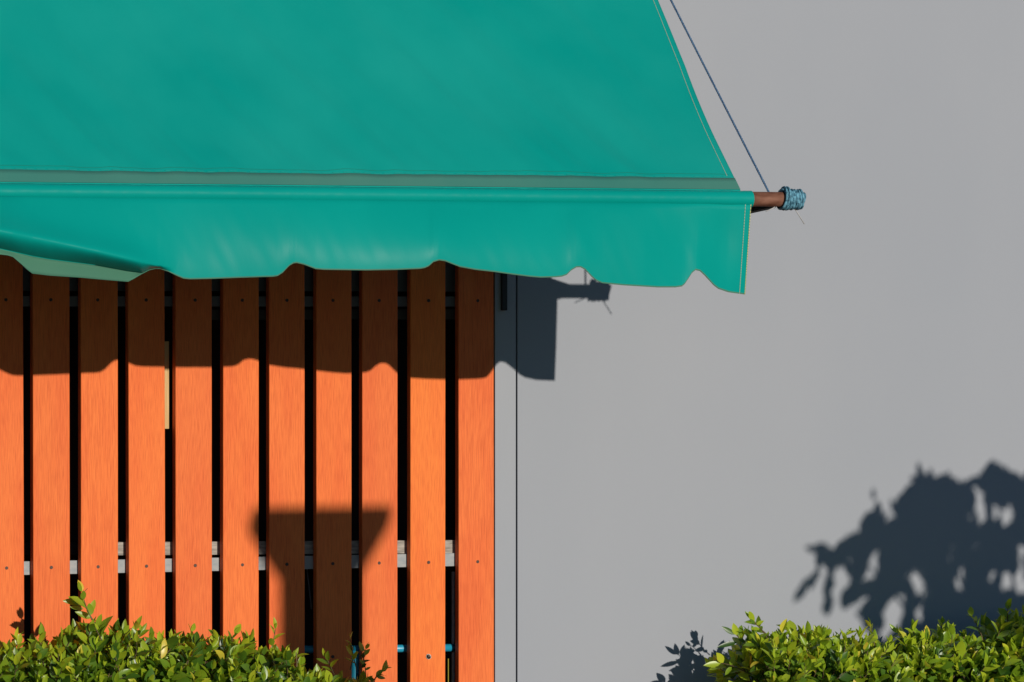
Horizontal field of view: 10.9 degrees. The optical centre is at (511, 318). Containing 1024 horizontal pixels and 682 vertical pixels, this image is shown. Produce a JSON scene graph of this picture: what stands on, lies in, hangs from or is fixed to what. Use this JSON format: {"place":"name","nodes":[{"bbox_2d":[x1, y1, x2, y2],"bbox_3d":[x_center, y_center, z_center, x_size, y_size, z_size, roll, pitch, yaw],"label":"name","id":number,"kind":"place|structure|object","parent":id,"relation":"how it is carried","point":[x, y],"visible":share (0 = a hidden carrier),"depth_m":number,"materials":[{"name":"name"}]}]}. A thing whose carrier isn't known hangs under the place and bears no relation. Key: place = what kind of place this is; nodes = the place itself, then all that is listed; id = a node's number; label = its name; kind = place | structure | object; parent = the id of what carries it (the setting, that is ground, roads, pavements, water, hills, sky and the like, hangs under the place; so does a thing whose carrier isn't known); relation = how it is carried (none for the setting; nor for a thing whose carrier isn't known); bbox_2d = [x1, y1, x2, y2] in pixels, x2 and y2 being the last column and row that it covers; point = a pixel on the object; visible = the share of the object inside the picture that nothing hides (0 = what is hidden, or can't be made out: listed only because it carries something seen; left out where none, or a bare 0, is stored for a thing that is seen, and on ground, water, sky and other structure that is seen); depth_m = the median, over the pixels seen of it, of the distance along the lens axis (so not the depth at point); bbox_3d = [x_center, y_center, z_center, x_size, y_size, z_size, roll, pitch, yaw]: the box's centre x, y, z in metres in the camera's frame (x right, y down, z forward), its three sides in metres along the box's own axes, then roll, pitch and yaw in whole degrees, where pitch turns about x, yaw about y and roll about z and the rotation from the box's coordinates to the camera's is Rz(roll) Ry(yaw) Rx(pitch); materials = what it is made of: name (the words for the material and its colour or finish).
{"place":"outdoors","nodes":[
{"label":"outdoors","id":0,"kind":"place"},
{"label":"ground","id":1,"kind":"structure","parent":0,"visible":0},
{"bbox_2d":[23,0,1023,681],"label":"building","id":2,"kind":"structure","parent":1,"relation":"on","point":[819,420],"depth_m":14.10,"materials":[{"name":"grey"}]},
{"bbox_2d":[0,255,493,681],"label":"slat screen","id":3,"kind":"object","parent":2,"relation":"attached to","point":[145,565],"visible":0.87,"depth_m":13.54,"materials":[{"name":"orange wood"}]},
{"bbox_2d":[118,528,118,629],"bbox_3d":[-0.995,1.064,13.492,0.017,1.072,0.017,0,0,-23],"label":"metal post","id":4,"kind":"object","parent":3,"relation":"attached to","point":[118,580],"visible":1,"depth_m":13.49,"materials":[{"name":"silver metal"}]},
{"bbox_2d":[165,341,168,428],"bbox_3d":[-0.881,0.167,13.464,0.041,0.219,0.010,0,0,-23],"label":"timber board","id":5,"kind":"object","parent":3,"relation":"attached to","point":[166,384],"visible":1,"depth_m":13.47,"materials":[{"name":"wood"}]},
{"bbox_2d":[306,569,311,608],"bbox_3d":[-0.517,0.686,13.663,0.017,0.109,0.004,0,0,-23],"label":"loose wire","id":6,"kind":"object","parent":3,"relation":"hanging from","point":[309,589],"visible":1,"depth_m":13.66,"materials":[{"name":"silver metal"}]},
{"bbox_2d":[305,644,454,679],"bbox_3d":[-0.340,1.205,13.708,0.425,0.749,0.024,0,0,-23],"label":"water pipe","id":7,"kind":"object","parent":3,"relation":"attached to","point":[400,648],"visible":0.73,"depth_m":13.68,"materials":[{"name":"blue plastic"}]},
{"bbox_2d":[452,571,454,681],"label":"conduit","id":8,"kind":"object","parent":3,"relation":"attached to","point":[453,624],"visible":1,"depth_m":13.79,"materials":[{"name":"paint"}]},
{"bbox_2d":[0,0,785,309],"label":"awning","id":9,"kind":"object","parent":2,"relation":"attached to","point":[202,139],"visible":1,"depth_m":12.74,"materials":[{"name":"green fabric"}]},
{"bbox_2d":[670,0,805,223],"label":"rope","id":10,"kind":"object","parent":9,"relation":"attached to","point":[795,199],"visible":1,"depth_m":13.03,"materials":[{"name":"blue fabric"}]},
{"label":"planting bed","id":11,"kind":"structure","parent":0,"visible":0},
{"bbox_2d":[0,580,391,681],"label":"hedge","id":12,"kind":"object","parent":11,"relation":"on","point":[92,651],"visible":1,"depth_m":12.98,"materials":[{"name":"green plant"}]},
{"bbox_2d":[703,598,1023,681],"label":"hedge","id":13,"kind":"object","parent":11,"relation":"on","point":[945,652],"visible":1,"depth_m":13.75,"materials":[{"name":"green plant"}]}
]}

